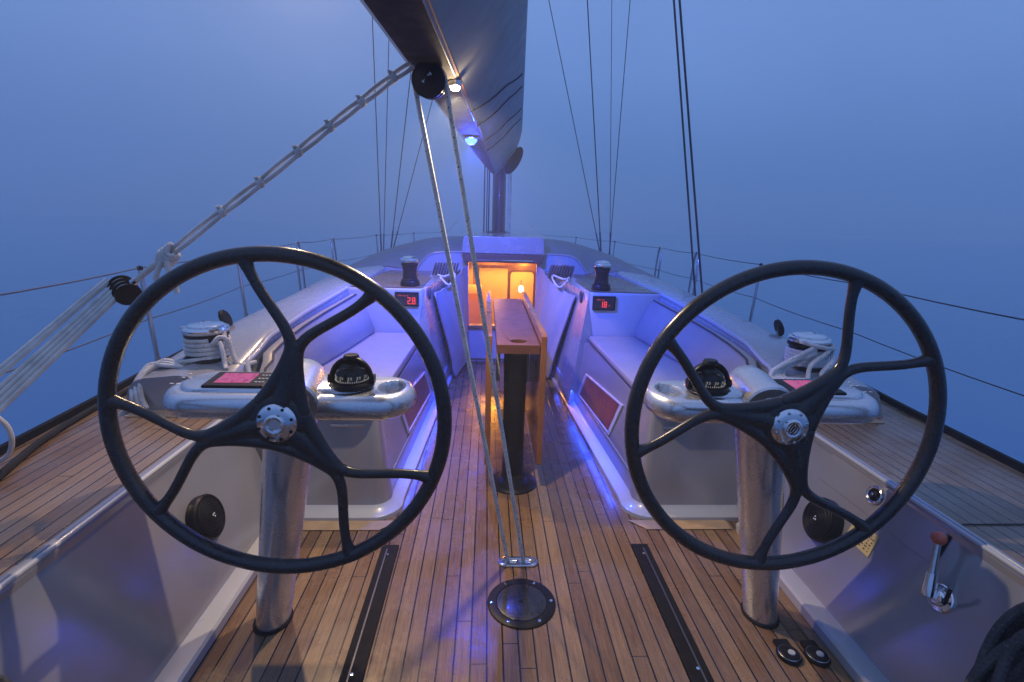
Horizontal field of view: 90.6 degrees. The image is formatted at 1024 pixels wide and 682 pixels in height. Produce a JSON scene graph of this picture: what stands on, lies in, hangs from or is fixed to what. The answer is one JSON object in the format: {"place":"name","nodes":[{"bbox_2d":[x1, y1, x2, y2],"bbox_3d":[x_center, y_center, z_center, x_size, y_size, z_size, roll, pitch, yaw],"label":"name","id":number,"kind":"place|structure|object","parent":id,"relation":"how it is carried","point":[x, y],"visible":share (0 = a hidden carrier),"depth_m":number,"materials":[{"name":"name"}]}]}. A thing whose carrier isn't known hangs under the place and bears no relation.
{"place":"outdoors","nodes":[
{"label":"outdoors","id":0,"kind":"place"},
{"bbox_2d":[0,214,1023,462],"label":"water","id":1,"kind":"structure","parent":0,"point":[54,250],"depth_m":16.86,"materials":[{"name":"blue liquid"}]},
{"bbox_2d":[0,386,1023,576],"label":"deck","id":2,"kind":"structure","parent":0,"point":[55,486],"depth_m":1.87,"materials":[{"name":"brown wood"}]},
{"bbox_2d":[0,387,128,480],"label":"black line","id":3,"kind":"object","parent":2,"relation":"on","point":[14,462],"visible":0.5,"depth_m":2.01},
{"bbox_2d":[0,416,14,462],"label":"rope loop","id":4,"kind":"object","parent":3,"relation":"hanging from","point":[4,423],"visible":1,"depth_m":1.75,"materials":[{"name":"white fabric"}]},
{"bbox_2d":[0,349,182,455],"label":"toe rail","id":5,"kind":"object","parent":2,"relation":"on","point":[34,432],"visible":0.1,"depth_m":2.19,"materials":[{"name":"metal"}]},
{"bbox_2d":[295,240,305,290],"bbox_3d":[-2.379,-0.816,5.694,0.056,0.613,0.168,1,14,-3],"label":"stanchion","id":6,"kind":"object","parent":5,"relation":"on","point":[297,266],"visible":0.62,"depth_m":5.66,"materials":[{"name":"silver metal"}]},
{"bbox_2d":[331,237,336,259],"bbox_3d":[-2.363,-1.073,6.755,0.056,0.613,0.168,1,14,-3],"label":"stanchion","id":7,"kind":"object","parent":5,"relation":"on","point":[333,243],"visible":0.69,"depth_m":6.69,"materials":[{"name":"silver metal"}]},
{"bbox_2d":[136,265,160,360],"bbox_3d":[-2.105,-0.138,2.956,0.074,0.600,0.060,1,14,-3],"label":"stanchion","id":8,"kind":"object","parent":2,"relation":"on","point":[157,357],"visible":0.51,"depth_m":2.96,"materials":[{"name":"silver metal"}]},
{"bbox_2d":[6,255,370,372],"bbox_3d":[-1.934,-0.626,5.055,0.921,0.018,13.060,2,14,0],"label":"lifeline","id":9,"kind":"object","parent":8,"relation":"attached to","point":[170,312],"visible":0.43,"depth_m":3.20,"materials":[{"name":"metal"}]},
{"bbox_2d":[0,232,440,295],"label":"lifeline","id":10,"kind":"object","parent":8,"relation":"attached to","point":[130,270],"visible":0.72,"depth_m":2.48,"materials":[{"name":"metal"}]},
{"bbox_2d":[124,410,177,417],"bbox_3d":[-1.547,0.334,2.331,0.400,0.004,0.081,1,14,-3],"label":"margin board","id":11,"kind":"object","parent":2,"relation":"on","point":[164,413],"visible":0.29,"depth_m":2.31,"materials":[{"name":"brown wood"}]},
{"bbox_2d":[237,264,247,317],"bbox_3d":[-2.290,-0.471,4.309,0.074,0.600,0.060,1,14,-3],"label":"stanchion","id":12,"kind":"object","parent":2,"relation":"on","point":[242,291],"visible":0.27,"depth_m":4.31,"materials":[{"name":"silver metal"}]},
{"bbox_2d":[126,266,386,409],"bbox_3d":[-1.489,-0.137,3.811,0.785,0.589,3.000,1,14,-3],"label":"coaming","id":13,"kind":"object","parent":2,"relation":"on","point":[256,335],"visible":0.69,"depth_m":2.77,"materials":[{"name":"white plastic"}]},
{"bbox_2d":[180,320,229,363],"bbox_3d":[-1.539,0.010,2.566,0.236,0.215,0.236,1,14,-3],"label":"winch","id":14,"kind":"object","parent":13,"relation":"on","point":[205,326],"visible":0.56,"depth_m":2.49,"materials":[{"name":"silver metal"}]},
{"bbox_2d":[129,328,256,407],"bbox_3d":[-1.568,0.118,2.464,0.319,0.330,0.504,11,17,34],"label":"winch rope","id":15,"kind":"object","parent":14,"relation":"attached to","point":[222,349],"visible":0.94,"depth_m":2.47,"materials":[{"name":"white fabric"}]},
{"bbox_2d":[218,310,232,325],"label":"deck block","id":16,"kind":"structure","parent":13,"relation":"on","point":[224,316],"depth_m":3.04,"materials":[{"name":"black plastic"}]},
{"bbox_2d":[349,233,660,360],"bbox_3d":[-0.237,-0.745,7.897,3.740,1.918,5.497,1,14,-3],"label":"coachroof","id":17,"kind":"object","parent":2,"relation":"on","point":[542,253],"visible":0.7,"depth_m":5.30,"materials":[{"name":"white plastic"}]},
{"bbox_2d":[372,18,381,250],"bbox_3d":[-1.599,-7.217,5.275,0.098,12.550,0.020,1,14,-3],"label":"shroud","id":18,"kind":"object","parent":17,"relation":"on","point":[377,142],"visible":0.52,"depth_m":6.42,"materials":[{"name":"metal"}]},
{"bbox_2d":[383,39,388,249],"bbox_3d":[-1.185,-7.210,5.297,0.718,12.551,0.017,1,14,-3],"label":"shroud","id":19,"kind":"object","parent":17,"relation":"attached to","point":[386,148],"visible":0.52,"depth_m":6.43,"materials":[{"name":"metal"}]},
{"bbox_2d":[390,71,411,247],"bbox_3d":[-0.566,-7.224,5.323,1.770,12.502,0.020,1,14,-3],"label":"shroud","id":20,"kind":"object","parent":17,"relation":"attached to","point":[400,163],"visible":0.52,"depth_m":6.48,"materials":[{"name":"metal"}]},
{"bbox_2d":[393,100,432,246],"bbox_3d":[0.381,-7.208,5.372,3.623,12.504,0.017,1,14,-3],"label":"shroud","id":21,"kind":"object","parent":17,"relation":"attached to","point":[411,180],"visible":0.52,"depth_m":6.55,"materials":[{"name":"metal"}]},
{"bbox_2d":[434,264,470,376],"bbox_3d":[-0.537,-0.184,4.840,0.103,1.010,0.979,4,14,10],"label":"canvas bag","id":22,"kind":"object","parent":17,"relation":"hanging from","point":[445,301],"visible":0.85,"depth_m":4.76,"materials":[{"name":"white fabric"}]},
{"bbox_2d":[487,166,510,233],"bbox_3d":[0.003,-7.809,5.259,0.340,13.300,0.340,1,14,-3],"label":"mast","id":23,"kind":"object","parent":17,"relation":"on","point":[499,202],"visible":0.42,"depth_m":6.59,"materials":[{"name":"silver metal"}]},
{"bbox_2d":[360,0,527,173],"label":"boom","id":24,"kind":"object","parent":23,"relation":"attached to","point":[477,48],"visible":0.97,"depth_m":1.99,"materials":[{"name":"metal"}]},
{"bbox_2d":[170,62,414,253],"bbox_3d":[-0.788,-0.621,1.768,0.901,0.684,0.014,1,14,-3],"label":"tackle strop","id":25,"kind":"object","parent":24,"relation":"hanging from","point":[325,133],"visible":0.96,"depth_m":1.76,"materials":[{"name":"fabric"}]},
{"bbox_2d":[134,242,180,292],"bbox_3d":[-1.280,-0.268,1.831,0.173,0.181,0.080,1,14,-3],"label":"bowline knot","id":26,"kind":"object","parent":25,"relation":"hanging from","point":[166,259],"visible":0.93,"depth_m":1.80,"materials":[{"name":"fabric"}]},
{"bbox_2d":[107,275,141,304],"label":"tackle block","id":27,"kind":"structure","parent":26,"relation":"attached to","point":[126,290],"depth_m":1.82,"materials":[{"name":"black plastic"}]},
{"bbox_2d":[0,278,115,413],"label":"tackle falls","id":28,"kind":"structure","parent":27,"relation":"hanging from","point":[22,377],"depth_m":1.73,"materials":[{"name":"fabric"}]},
{"bbox_2d":[215,205,227,217],"bbox_3d":[-1.025,-0.458,1.797,0.038,0.043,0.037,1,14,-3],"label":"rope knot","id":29,"kind":"object","parent":25,"relation":"attached to","point":[221,211],"visible":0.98,"depth_m":1.78,"materials":[{"name":"grey fabric"}]},
{"bbox_2d":[253,176,265,188],"bbox_3d":[-0.882,-0.556,1.780,0.038,0.043,0.037,1,14,-3],"label":"rope knot","id":30,"kind":"object","parent":25,"relation":"attached to","point":[259,181],"visible":0.98,"depth_m":1.76,"materials":[{"name":"grey fabric"}]},
{"bbox_2d":[291,145,303,157],"bbox_3d":[-0.741,-0.657,1.762,0.038,0.043,0.037,1,14,-3],"label":"rope knot","id":31,"kind":"object","parent":25,"relation":"attached to","point":[297,150],"visible":1,"depth_m":1.75,"materials":[{"name":"grey fabric"}]},
{"bbox_2d":[324,119,334,132],"bbox_3d":[-0.626,-0.739,1.748,0.038,0.043,0.037,1,14,-3],"label":"rope knot","id":32,"kind":"object","parent":25,"relation":"attached to","point":[329,125],"visible":1,"depth_m":1.73,"materials":[{"name":"grey fabric"}]},
{"bbox_2d":[355,95,365,108],"bbox_3d":[-0.514,-0.817,1.734,0.038,0.043,0.037,1,14,-3],"label":"rope knot","id":33,"kind":"object","parent":25,"relation":"attached to","point":[360,99],"visible":1,"depth_m":1.72,"materials":[{"name":"grey fabric"}]},
{"bbox_2d":[387,70,397,83],"bbox_3d":[-0.403,-0.894,1.721,0.038,0.043,0.037,1,14,-3],"label":"rope knot","id":34,"kind":"object","parent":25,"relation":"attached to","point":[392,75],"visible":1,"depth_m":1.71,"materials":[{"name":"grey fabric"}]},
{"bbox_2d":[411,63,447,99],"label":"mainsheet block","id":35,"kind":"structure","parent":24,"relation":"hanging from","point":[428,80],"depth_m":1.73,"materials":[{"name":"black plastic"}]},
{"bbox_2d":[412,67,524,562],"bbox_3d":[-0.143,0.016,2.003,0.467,2.014,0.028,0,14,-9],"label":"mainsheet","id":36,"kind":"object","parent":35,"relation":"attached to","point":[447,251],"visible":0.89,"depth_m":1.96,"materials":[{"name":"white fabric"}]},
{"bbox_2d":[448,79,461,90],"bbox_3d":[-0.217,-0.973,1.937,0.052,0.036,0.052,1,14,-3],"label":"deck lamp","id":37,"kind":"object","parent":24,"relation":"attached to","point":[454,85],"visible":1,"depth_m":1.92,"materials":[{"name":"white"}]},
{"bbox_2d":[464,135,478,144],"bbox_3d":[-0.261,-1.277,3.231,0.098,0.056,0.098,1,14,-3],"label":"deck lamp","id":38,"kind":"object","parent":24,"relation":"attached to","point":[471,139],"visible":1,"depth_m":3.20,"materials":[{"name":"white glass"}]},
{"bbox_2d":[483,165,485,232],"bbox_3d":[-0.180,-6.615,5.405,0.126,10.700,0.026,-11,18,-41],"label":"halyard","id":39,"kind":"object","parent":23,"relation":"attached to","point":[484,200],"depth_m":6.54,"materials":[{"name":"fabric"}]},
{"bbox_2d":[486,169,487,232],"bbox_3d":[-0.152,-6.615,5.406,0.022,10.700,0.112,14,18,41],"label":"halyard","id":40,"kind":"object","parent":23,"relation":"attached to","point":[486,200],"depth_m":6.53,"materials":[{"name":"fabric"}]},
{"bbox_2d":[488,171,489,232],"bbox_3d":[-0.132,-6.614,5.407,0.024,10.700,0.110,12,17,36],"label":"halyard","id":41,"kind":"object","parent":23,"relation":"attached to","point":[488,200],"depth_m":6.53,"materials":[{"name":"fabric"}]},
{"bbox_2d":[507,174,508,232],"bbox_3d":[0.072,-6.611,5.417,0.018,10.700,0.095,-7,16,-32],"label":"halyard","id":42,"kind":"object","parent":23,"relation":"attached to","point":[508,203],"depth_m":6.55,"materials":[{"name":"grey fabric"}]},
{"bbox_2d":[509,173,511,233],"bbox_3d":[0.097,-6.610,5.419,0.023,10.700,0.105,-9,17,-38],"label":"halyard","id":43,"kind":"object","parent":23,"relation":"attached to","point":[510,202],"visible":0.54,"depth_m":6.55,"materials":[{"name":"grey fabric"}]},
{"bbox_2d":[468,262,535,323],"bbox_3d":[-0.175,-0.073,6.496,2.160,2.155,2.020,1,14,-3],"label":"cabin interior","id":44,"kind":"object","parent":17,"relation":"in","point":[500,280],"visible":0.18,"depth_m":7.26,"materials":[{"name":"brown wood"}]},
{"bbox_2d":[479,268,507,323],"bbox_3d":[-0.287,-0.189,7.443,0.410,1.750,0.033,1,14,-3],"label":"door","id":45,"kind":"structure","parent":44,"relation":"in","point":[495,280],"depth_m":7.27,"materials":[{"name":"brown wood"}]},
{"bbox_2d":[534,266,574,377],"bbox_3d":[0.361,-0.169,4.887,0.103,1.010,0.979,-2,14,-16],"label":"panel","id":46,"kind":"object","parent":17,"relation":"hanging from","point":[553,305],"visible":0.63,"depth_m":4.79,"materials":[{"name":"white plastic"}]},
{"bbox_2d":[548,0,599,250],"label":"shroud","id":47,"kind":"object","parent":17,"relation":"attached to","point":[574,128],"visible":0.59,"depth_m":6.48,"materials":[{"name":"metal"}]},
{"bbox_2d":[587,0,601,251],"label":"shroud","id":48,"kind":"object","parent":17,"relation":"attached to","point":[594,129],"visible":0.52,"depth_m":6.49,"materials":[{"name":"metal"}]},
{"bbox_2d":[609,0,611,243],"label":"shroud","id":49,"kind":"object","parent":17,"relation":"attached to","point":[610,134],"visible":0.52,"depth_m":6.45,"materials":[{"name":"metal"}]},
{"bbox_2d":[609,0,630,254],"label":"shroud","id":50,"kind":"object","parent":17,"relation":"attached to","point":[619,130],"visible":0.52,"depth_m":6.51,"materials":[{"name":"metal"}]},
{"bbox_2d":[673,0,695,295],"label":"running backstay","id":51,"kind":"object","parent":2,"relation":"on","point":[680,91],"visible":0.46,"depth_m":4.77,"materials":[{"name":"metal"}]},
{"bbox_2d":[678,0,702,292],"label":"running backstay","id":52,"kind":"object","parent":2,"relation":"on","point":[689,126],"visible":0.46,"depth_m":4.77,"materials":[{"name":"metal"}]},
{"bbox_2d":[615,271,882,416],"bbox_3d":[1.412,-0.089,3.961,0.785,0.589,3.000,1,14,-3],"label":"coaming","id":53,"kind":"object","parent":2,"relation":"on","point":[764,348],"visible":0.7,"depth_m":3.13,"materials":[{"name":"white plastic"}]},
{"bbox_2d":[774,319,784,337],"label":"deck block","id":54,"kind":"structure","parent":53,"relation":"on","point":[779,327],"depth_m":3.25,"materials":[{"name":"black plastic"}]},
{"bbox_2d":[787,331,832,372],"bbox_3d":[1.586,0.062,2.729,0.236,0.215,0.236,1,14,-3],"label":"winch","id":55,"kind":"object","parent":53,"relation":"on","point":[795,339],"visible":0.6,"depth_m":2.66,"materials":[{"name":"silver metal"}]},
{"bbox_2d":[768,340,836,378],"bbox_3d":[1.532,0.092,2.643,0.245,0.198,0.418,13,18,39],"label":"winch rope","id":56,"kind":"object","parent":55,"relation":"hanging from","point":[811,357],"visible":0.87,"depth_m":2.60,"materials":[{"name":"white fabric"}]},
{"bbox_2d":[749,263,762,321],"bbox_3d":[2.168,-0.397,4.541,0.074,0.600,0.060,1,14,-3],"label":"stanchion","id":57,"kind":"object","parent":2,"relation":"on","point":[754,300],"visible":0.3,"depth_m":4.54,"materials":[{"name":"silver metal"}]},
{"bbox_2d":[869,419,883,423],"bbox_3d":[1.608,0.387,2.495,0.400,0.004,0.081,1,14,-3],"label":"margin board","id":58,"kind":"object","parent":2,"relation":"on","point":[877,421],"visible":0.21,"depth_m":2.47,"materials":[{"name":"brown wood"}]},
{"bbox_2d":[864,383,1023,473],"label":"toe rail","id":59,"kind":"object","parent":2,"relation":"on","point":[1009,461],"visible":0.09,"depth_m":2.27,"materials":[{"name":"black rubber"}]},
{"bbox_2d":[654,246,662,277],"bbox_3d":[2.006,-1.000,6.983,0.056,0.613,0.168,1,14,-3],"label":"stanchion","id":60,"kind":"object","parent":59,"relation":"on","point":[661,248],"visible":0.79,"depth_m":6.93,"materials":[{"name":"silver metal"}]},
{"bbox_3d":[1.701,-1.394,8.603,0.075,0.600,0.060,1,14,-3],"label":"stanchion","id":61,"kind":"object","parent":2,"relation":"on","visible":0},
{"bbox_2d":[547,235,1023,320],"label":"lifeline","id":62,"kind":"object","parent":61,"relation":"attached to","point":[847,282],"visible":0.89,"depth_m":2.67,"materials":[{"name":"metal"}]},
{"bbox_2d":[631,264,1023,395],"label":"lifeline","id":63,"kind":"object","parent":61,"relation":"attached to","point":[869,339],"visible":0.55,"depth_m":2.90,"materials":[{"name":"metal"}]},
{"bbox_2d":[0,0,1023,243],"label":"sky","id":64,"kind":"structure","parent":0,"point":[864,119],"materials":[{"name":"blue"}]},
{"bbox_2d":[188,361,854,681],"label":"cockpit sole","id":65,"kind":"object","parent":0,"point":[581,531],"visible":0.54,"depth_m":2.08,"materials":[{"name":"brown wood"}]},
{"bbox_2d":[0,419,261,681],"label":"cockpit side panel","id":66,"kind":"object","parent":65,"relation":"on","point":[120,585],"visible":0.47,"depth_m":1.62,"materials":[{"name":"white plastic"}]},
{"bbox_2d":[0,674,11,681],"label":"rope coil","id":67,"kind":"object","parent":66,"relation":"hanging from","point":[3,678],"visible":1,"depth_m":1.13,"materials":[{"name":"grey fabric"}]},
{"bbox_2d":[185,494,224,539],"bbox_3d":[-1.206,0.697,2.000,0.095,0.181,0.182,1,14,-3],"label":"speaker","id":68,"kind":"object","parent":66,"relation":"attached to","point":[204,515],"visible":0.98,"depth_m":1.97},
{"bbox_2d":[163,353,416,635],"bbox_3d":[-0.733,0.555,1.748,0.803,1.057,0.322,1,14,-3],"label":"steering pedestal","id":69,"kind":"object","parent":65,"relation":"on","point":[350,386],"visible":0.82,"depth_m":1.66,"materials":[{"name":"metal"}]},
{"bbox_2d":[97,246,451,573],"bbox_3d":[-0.667,0.227,1.455,0.985,0.985,0.086,1,12,-3],"label":"helm","id":70,"kind":"object","parent":69,"relation":"attached to","point":[275,414],"visible":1,"depth_m":1.43,"materials":[{"name":"black metal"}]},
{"bbox_2d":[255,293,453,520],"bbox_3d":[-0.951,0.118,3.884,0.905,0.929,2.988,1,14,-3],"label":"cockpit bench","id":71,"kind":"object","parent":65,"relation":"on","point":[399,442],"visible":0.5,"depth_m":2.90,"materials":[{"name":"white plastic"}]},
{"bbox_2d":[348,270,431,332],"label":"winch island","id":72,"kind":"structure","parent":71,"relation":"on","point":[382,319],"depth_m":3.99,"materials":[{"name":"white plastic"}]},
{"bbox_2d":[395,292,418,306],"bbox_3d":[-0.817,-0.325,3.943,0.184,0.114,0.015,1,14,-3],"label":"instrument display","id":73,"kind":"object","parent":72,"relation":"attached to","point":[407,299],"visible":0.86,"depth_m":3.94,"materials":[{"name":"black plastic"}]},
{"bbox_2d":[400,256,419,286],"bbox_3d":[-0.816,-0.560,4.049,0.155,0.235,0.155,1,14,-3],"label":"winch","id":74,"kind":"object","parent":72,"relation":"on","point":[409,264],"visible":1,"depth_m":4.00,"materials":[{"name":"black metal"}]},
{"bbox_2d":[428,287,430,299],"bbox_3d":[-0.690,-0.360,4.165,0.046,0.164,0.074,1,14,-3],"label":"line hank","id":75,"kind":"object","parent":72,"relation":"hanging from","point":[429,293],"visible":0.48,"depth_m":4.13,"materials":[{"name":"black fabric"}]},
{"bbox_2d":[432,262,458,285],"bbox_3d":[-0.627,-0.628,4.695,0.254,0.183,0.391,1,14,-3],"label":"line coil","id":76,"kind":"object","parent":72,"relation":"on","point":[441,270],"visible":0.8,"depth_m":4.79,"materials":[{"name":"white fabric"}]},
{"bbox_2d":[401,371,431,433],"bbox_3d":[-0.653,0.386,3.498,0.041,0.280,0.986,2,14,1],"label":"locker window","id":77,"kind":"structure","parent":71,"relation":"in","point":[422,386],"depth_m":3.55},
{"bbox_2d":[338,545,398,681],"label":"foot strip","id":78,"kind":"object","parent":65,"relation":"on","point":[356,660],"visible":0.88,"depth_m":1.92,"materials":[{"name":"black metal"}]},
{"bbox_2d":[419,268,460,401],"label":"well wall","id":79,"kind":"structure","parent":65,"relation":"on","point":[430,323],"depth_m":4.39,"materials":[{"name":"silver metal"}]},
{"bbox_2d":[484,291,547,494],"bbox_3d":[-0.022,0.219,3.546,0.324,0.905,1.698,1,14,-3],"label":"cockpit table","id":80,"kind":"object","parent":65,"relation":"on","point":[521,338],"visible":0.91,"depth_m":2.88,"materials":[{"name":"brown wood"}]},
{"bbox_2d":[498,556,537,567],"bbox_3d":[0.027,0.988,2.274,0.180,0.022,0.066,1,14,-3],"label":"rope fairlead","id":81,"kind":"object","parent":65,"relation":"on","point":[516,561],"visible":0.98,"depth_m":2.26,"materials":[{"name":"silver metal"}]},
{"bbox_2d":[488,578,555,628],"bbox_3d":[0.038,1.048,2.037,0.273,0.008,0.273,1,14,-3],"label":"deck hatch","id":82,"kind":"object","parent":65,"relation":"on","point":[519,603],"visible":1,"depth_m":2.02,"materials":[{"name":"black metal"}]},
{"bbox_2d":[545,271,591,403],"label":"well wall","id":83,"kind":"structure","parent":65,"relation":"on","point":[565,370],"depth_m":4.33,"materials":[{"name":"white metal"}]},
{"bbox_2d":[549,300,756,520],"bbox_3d":[0.861,0.148,3.978,0.905,0.929,2.988,1,14,-3],"label":"cockpit bench","id":84,"kind":"object","parent":65,"relation":"on","point":[690,474],"visible":0.59,"depth_m":2.97,"materials":[{"name":"white plastic"}]},
{"bbox_2d":[578,374,623,434],"bbox_3d":[0.596,0.407,3.563,0.041,0.280,0.986,0,14,-6],"label":"locker window","id":85,"kind":"structure","parent":84,"relation":"in","point":[606,409],"depth_m":3.47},
{"bbox_2d":[573,274,660,336],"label":"winch island","id":86,"kind":"structure","parent":84,"relation":"on","point":[632,305],"depth_m":4.07,"materials":[{"name":"white plastic"}]},
{"bbox_2d":[548,265,574,287],"bbox_3d":[0.479,-0.611,4.753,0.254,0.185,0.392,1,14,-3],"label":"line coil","id":87,"kind":"object","parent":86,"relation":"on","point":[563,271],"visible":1,"depth_m":4.85,"materials":[{"name":"white fabric"}]},
{"bbox_2d":[579,291,582,303],"bbox_3d":[0.588,-0.339,4.232,0.046,0.164,0.074,1,14,-3],"label":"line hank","id":88,"kind":"object","parent":86,"relation":"hanging from","point":[581,297],"visible":0.58,"depth_m":4.21,"materials":[{"name":"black fabric"}]},
{"bbox_2d":[591,261,610,290],"bbox_3d":[0.732,-0.534,4.129,0.155,0.235,0.155,1,14,-3],"label":"winch","id":89,"kind":"object","parent":86,"relation":"on","point":[602,269],"visible":1,"depth_m":4.08,"materials":[{"name":"black metal"}]},
{"bbox_2d":[592,296,615,310],"bbox_3d":[0.731,-0.299,4.023,0.184,0.114,0.015,1,14,-3],"label":"instrument display","id":90,"kind":"object","parent":86,"relation":"attached to","point":[604,302],"visible":1,"depth_m":4.02,"materials":[{"name":"black plastic"}]},
{"bbox_2d":[631,544,713,681],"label":"foot strip","id":91,"kind":"object","parent":65,"relation":"on","point":[696,667],"visible":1,"depth_m":1.97,"materials":[{"name":"black metal"}]},
{"bbox_2d":[644,358,878,628],"bbox_3d":[0.852,0.582,1.830,0.803,1.057,0.322,1,14,-3],"label":"steering pedestal","id":92,"kind":"object","parent":65,"relation":"on","point":[760,477],"visible":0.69,"depth_m":1.76,"materials":[{"name":"metal"}]},
{"bbox_2d":[624,260,946,570],"bbox_3d":[0.827,0.252,1.533,0.985,0.985,0.086,1,12,-3],"label":"helm","id":93,"kind":"object","parent":92,"relation":"attached to","point":[781,429],"visible":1,"depth_m":1.50,"materials":[{"name":"black metal"}]},
{"bbox_2d":[772,639,802,665],"bbox_3d":[0.995,1.118,1.829,0.086,0.024,0.105,1,14,-3],"label":"foot switch","id":94,"kind":"object","parent":65,"relation":"on","point":[787,653],"visible":1,"depth_m":1.81,"materials":[{"name":"black plastic"}]},
{"bbox_2d":[800,640,830,666],"bbox_3d":[1.095,1.121,1.826,0.086,0.024,0.105,1,14,-3],"label":"foot switch","id":95,"kind":"object","parent":65,"relation":"on","point":[815,654],"visible":1,"depth_m":1.81,"materials":[{"name":"black plastic"}]},
{"bbox_2d":[736,431,1023,681],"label":"cockpit side panel","id":96,"kind":"object","parent":65,"relation":"on","point":[874,616],"visible":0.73,"depth_m":1.75,"materials":[{"name":"white plastic"}]},
{"bbox_2d":[802,497,843,543],"bbox_3d":[1.291,0.745,2.110,0.095,0.181,0.182,1,14,-3],"label":"speaker","id":97,"kind":"object","parent":96,"relation":"attached to","point":[821,525],"visible":0.88,"depth_m":2.08},
{"bbox_2d":[847,525,878,556],"bbox_3d":[1.333,0.747,1.933,0.032,0.086,0.126,1,14,-3],"label":"plaque","id":98,"kind":"object","parent":96,"relation":"attached to","point":[866,546],"visible":0.34,"depth_m":1.89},
{"bbox_2d":[866,485,883,504],"bbox_3d":[1.382,0.587,1.932,0.032,0.069,0.073,1,14,-3],"label":"chrome switch","id":99,"kind":"object","parent":96,"relation":"attached to","point":[874,494],"visible":1,"depth_m":1.93,"materials":[{"name":"silver metal"}]},
{"bbox_2d":[921,531,954,612],"bbox_3d":[1.344,0.733,1.593,0.073,0.239,0.132,1,14,-3],"label":"throttle lever","id":100,"kind":"object","parent":96,"relation":"attached to","point":[940,597],"visible":1,"depth_m":1.60,"materials":[{"name":"silver metal"}]},
{"bbox_2d":[964,602,1023,681],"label":"rope coil","id":101,"kind":"object","parent":96,"relation":"hanging from","point":[1000,657],"visible":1,"depth_m":1.34,"materials":[{"name":"black fabric"}]},
{"bbox_2d":[688,251,698,294],"bbox_3d":[2.124,-0.742,5.928,0.056,0.613,0.168,1,14,-3],"label":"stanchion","id":102,"kind":"object","parent":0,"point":[691,274],"visible":0.59,"depth_m":5.90,"materials":[{"name":"silver metal"}]}
]}

